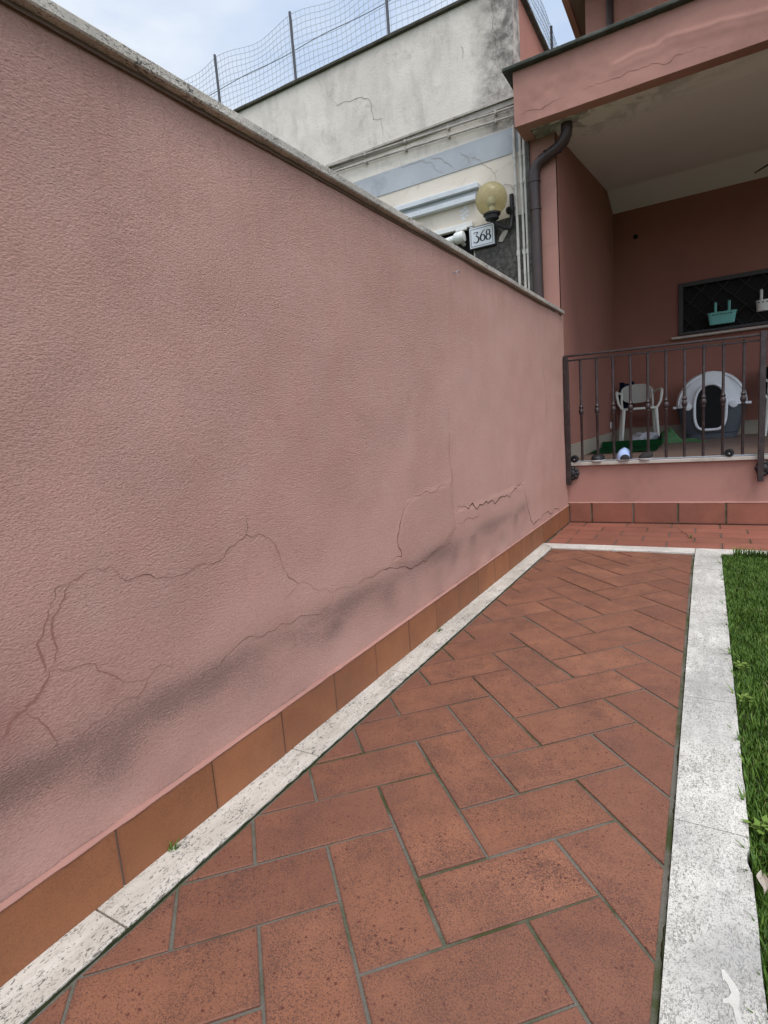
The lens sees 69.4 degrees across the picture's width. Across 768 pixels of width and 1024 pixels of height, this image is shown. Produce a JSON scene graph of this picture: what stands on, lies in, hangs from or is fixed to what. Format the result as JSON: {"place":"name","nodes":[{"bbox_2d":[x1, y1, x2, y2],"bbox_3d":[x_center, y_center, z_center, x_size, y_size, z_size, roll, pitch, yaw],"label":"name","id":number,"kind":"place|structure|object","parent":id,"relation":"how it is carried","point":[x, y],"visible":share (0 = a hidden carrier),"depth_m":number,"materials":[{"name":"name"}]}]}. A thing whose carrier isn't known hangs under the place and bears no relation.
{"place":"outdoors","nodes":[
{"label":"outdoors","id":0,"kind":"place"},
{"bbox_2d":[52,0,574,109],"label":"sky","id":1,"kind":"structure","parent":0,"point":[182,37],"materials":[{"name":"white"}]},
{"bbox_2d":[27,549,693,1023],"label":"path","id":2,"kind":"structure","parent":0,"point":[471,823],"depth_m":1.27,"materials":[{"name":"tile"}]},
{"bbox_2d":[23,551,694,1023],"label":"moss","id":3,"kind":"object","parent":2,"relation":"on","point":[39,1009],"visible":0.99,"depth_m":1.31,"materials":[{"name":"plant"}]},
{"bbox_2d":[545,522,767,550],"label":"pavement","id":4,"kind":"structure","parent":0,"point":[750,537],"depth_m":4.26,"materials":[{"name":"tile"}]},
{"bbox_2d":[716,554,767,1022],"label":"lawn","id":5,"kind":"structure","parent":0,"point":[757,790],"depth_m":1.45,"materials":[{"name":"plant"}]},
{"bbox_2d":[733,660,750,670],"bbox_3d":[1.315,0.575,2.048,0.060,0.038,0.052,-6,9,-6],"label":"weed","id":6,"kind":"object","parent":5,"relation":"on","point":[740,667],"visible":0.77,"depth_m":2.04,"materials":[{"name":"green plant"}]},
{"bbox_2d":[736,693,753,702],"bbox_3d":[1.181,0.619,1.822,0.058,0.038,0.049,-5,9,0],"label":"weed","id":7,"kind":"object","parent":5,"relation":"on","point":[749,697],"visible":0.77,"depth_m":1.82,"materials":[{"name":"green plant"}]},
{"bbox_2d":[728,545,767,558],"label":"grass","id":8,"kind":"structure","parent":5,"relation":"on","point":[758,554],"depth_m":3.48,"materials":[{"name":"plant"}]},
{"bbox_2d":[741,815,767,836],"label":"weed","id":9,"kind":"object","parent":5,"relation":"on","point":[763,822],"visible":0.97,"depth_m":1.27,"materials":[{"name":"green plant"}]},
{"bbox_2d":[756,870,767,893],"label":"dead leaf","id":10,"kind":"object","parent":5,"relation":"on","point":[763,880],"visible":1,"depth_m":1.12,"materials":[{"name":"beige plant"}]},
{"bbox_3d":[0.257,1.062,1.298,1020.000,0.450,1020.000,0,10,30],"label":"ground","id":11,"kind":"structure","parent":0,"visible":0},
{"bbox_2d":[0,544,551,1023],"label":"kerb","id":12,"kind":"structure","parent":11,"relation":"on","point":[26,992],"depth_m":1.35,"materials":[{"name":"stone"}]},
{"bbox_2d":[168,836,180,851],"bbox_3d":[-0.507,0.806,1.348,0.035,0.032,0.032,-9,9,-25],"label":"weed","id":13,"kind":"object","parent":12,"relation":"on","point":[171,848],"visible":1,"depth_m":1.35,"materials":[{"name":"green plant"}]},
{"bbox_2d":[0,0,569,986],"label":"garden wall","id":14,"kind":"structure","parent":11,"relation":"on","point":[282,448],"depth_m":1.43,"materials":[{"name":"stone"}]},
{"bbox_2d":[233,0,548,291],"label":"neighbouring building","id":15,"kind":"structure","parent":11,"relation":"on","point":[414,120],"depth_m":5.11,"materials":[{"name":"beige paint"}]},
{"bbox_2d":[185,0,452,108],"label":"wire fence","id":16,"kind":"object","parent":15,"relation":"on","point":[293,52],"visible":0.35,"depth_m":5.71,"materials":[{"name":"grey metal"}]},
{"bbox_2d":[433,221,473,255],"bbox_3d":[0.510,-2.295,5.327,0.779,0.738,0.289,0,10,30],"label":"window","id":17,"kind":"structure","parent":15,"relation":"in","point":[460,238],"depth_m":5.13,"materials":[{"name":"white plastic"}]},
{"bbox_2d":[469,223,496,250],"bbox_3d":[0.893,-2.501,5.040,0.250,0.192,0.039,0,10,30],"label":"house number sign","id":18,"kind":"object","parent":15,"relation":"attached to","point":[482,236],"visible":1,"depth_m":5.02,"materials":[{"name":"white ceramic"}]},
{"bbox_2d":[475,181,514,230],"bbox_3d":[0.958,-2.661,4.816,0.307,0.411,0.323,0,10,30],"label":"wall lamp","id":19,"kind":"object","parent":15,"relation":"attached to","point":[491,199],"visible":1,"depth_m":4.73,"materials":[{"name":"beige glass"}]},
{"bbox_2d":[506,206,514,214],"bbox_3d":[1.114,-2.643,4.866,0.102,0.075,0.064,-13,12,-44],"label":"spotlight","id":20,"kind":"object","parent":15,"relation":"attached to","point":[510,210],"visible":1,"depth_m":4.84,"materials":[{"name":"black metal"}]},
{"bbox_2d":[528,0,556,49],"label":"wire fence","id":21,"kind":"object","parent":15,"relation":"on","point":[551,41],"visible":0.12,"depth_m":6.00,"materials":[{"name":"grey metal"}]},
{"bbox_2d":[543,543,694,553],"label":"kerb","id":22,"kind":"structure","parent":11,"relation":"on","point":[671,550],"depth_m":3.92,"materials":[{"name":"stone"}]},
{"bbox_2d":[502,0,767,525],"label":"house","id":23,"kind":"structure","parent":11,"relation":"on","point":[641,126],"depth_m":5.26,"materials":[{"name":"paint"}]},
{"bbox_2d":[571,455,578,462],"bbox_3d":[1.715,-0.479,4.971,0.066,0.064,0.107,0,10,30],"label":"toy wheel","id":24,"kind":"object","parent":23,"relation":"on","point":[574,458],"visible":0.98,"depth_m":4.93,"materials":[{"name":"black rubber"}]},
{"bbox_2d":[591,453,605,461],"bbox_3d":[1.888,-0.486,4.896,0.123,0.073,0.187,0,10,30],"label":"shoe","id":25,"kind":"object","parent":23,"relation":"on","point":[600,457],"visible":0.92,"depth_m":4.84,"materials":[{"name":"black rubber"}]},
{"bbox_2d":[617,447,629,460],"bbox_3d":[2.068,-0.502,4.784,0.126,0.108,0.196,0,10,30],"label":"shoe","id":26,"kind":"object","parent":23,"relation":"on","point":[623,454],"visible":0.94,"depth_m":4.73,"materials":[{"name":"white fabric"}]},
{"bbox_2d":[588,439,661,453],"bbox_3d":[2.633,-0.718,6.030,0.646,0.069,0.964,0,10,30],"label":"turf mat","id":27,"kind":"object","parent":23,"relation":"on","point":[637,445],"visible":0.84,"depth_m":6.28,"materials":[{"name":"green plastic"}]},
{"bbox_2d":[615,384,662,440],"bbox_3d":[3.325,-1.296,7.254,0.568,0.757,0.504,-1,9,20],"label":"plastic chair","id":28,"kind":"object","parent":23,"relation":"on","point":[638,393],"visible":0.83,"depth_m":7.36,"materials":[{"name":"white plastic"}]},
{"bbox_2d":[618,381,633,408],"bbox_3d":[3.278,-1.575,7.519,0.218,0.367,0.050,-1,9,20],"label":"garment","id":29,"kind":"object","parent":28,"relation":"hanging from","point":[622,385],"visible":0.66,"depth_m":7.53,"materials":[{"name":"black fabric"}]},
{"bbox_2d":[629,432,659,439],"bbox_3d":[3.244,-0.933,6.939,0.408,0.143,0.443,-6,9,-8],"label":"cloth","id":30,"kind":"object","parent":23,"relation":"on","point":[641,436],"visible":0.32,"depth_m":6.82,"materials":[{"name":"white fabric"}]},
{"bbox_2d":[638,451,652,459],"bbox_3d":[2.216,-0.484,4.707,0.120,0.073,0.187,0,10,30],"label":"shoe","id":31,"kind":"object","parent":23,"relation":"on","point":[645,455],"visible":0.91,"depth_m":4.64,"materials":[{"name":"grey fabric"}]},
{"bbox_2d":[563,330,767,484],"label":"railing","id":32,"kind":"object","parent":23,"relation":"attached to","point":[760,468],"visible":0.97,"depth_m":4.49,"materials":[{"name":"metal"}]},
{"bbox_2d":[660,428,708,443],"bbox_3d":[3.537,-0.914,6.557,0.518,0.168,0.375,0,10,30],"label":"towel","id":33,"kind":"object","parent":23,"relation":"on","point":[673,437],"visible":0.77,"depth_m":6.49,"materials":[{"name":"green fabric"}]},
{"bbox_2d":[673,371,751,438],"bbox_3d":[4.083,-1.338,6.931,0.828,0.811,0.597,0,10,30],"label":"pet kennel","id":34,"kind":"object","parent":23,"relation":"on","point":[733,404],"visible":0.75,"depth_m":6.71,"materials":[{"name":"grey plastic"}]},
{"bbox_2d":[672,268,767,339],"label":"window","id":35,"kind":"structure","parent":23,"relation":"in","point":[696,299],"depth_m":7.00,"materials":[{"name":"black glass"}]},
{"bbox_2d":[707,300,736,325],"bbox_3d":[4.220,-2.494,6.931,0.322,0.285,0.161,0,10,30],"label":"hanging planter","id":36,"kind":"object","parent":23,"relation":"hanging from","point":[721,317],"visible":1,"depth_m":6.90,"materials":[{"name":"teal plastic"}]},
{"bbox_2d":[724,448,733,456],"bbox_3d":[2.728,-0.471,4.386,0.066,0.064,0.107,0,10,30],"label":"toy wheel","id":37,"kind":"object","parent":23,"relation":"on","point":[729,452],"visible":0.95,"depth_m":4.35,"materials":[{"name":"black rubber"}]},
{"bbox_2d":[756,289,767,311],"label":"hanging planter","id":38,"kind":"object","parent":23,"relation":"hanging from","point":[761,304],"visible":1,"depth_m":6.68,"materials":[{"name":"white plastic"}]},
{"bbox_2d":[765,379,767,435],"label":"plastic chair","id":39,"kind":"object","parent":23,"relation":"on","point":[766,417],"visible":0.49,"depth_m":6.46,"materials":[{"name":"white plastic"}]},
{"bbox_2d":[766,367,767,394],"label":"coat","id":40,"kind":"object","parent":39,"relation":"on","point":[766,378],"visible":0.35,"depth_m":6.74,"materials":[{"name":"black fabric"}]},
{"bbox_2d":[659,548,767,1023],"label":"kerb","id":41,"kind":"structure","parent":11,"relation":"on","point":[712,928],"depth_m":1.21,"materials":[{"name":"stone"}]},
{"bbox_2d":[721,969,743,1023],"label":"paint spill","id":42,"kind":"object","parent":41,"relation":"on","point":[733,999],"visible":1,"depth_m":0.91,"materials":[{"name":"white paint"}]},
{"bbox_2d":[697,548,767,555],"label":"kerb","id":43,"kind":"structure","parent":11,"relation":"on","point":[726,551],"depth_m":3.64,"materials":[{"name":"stone"}]}
]}

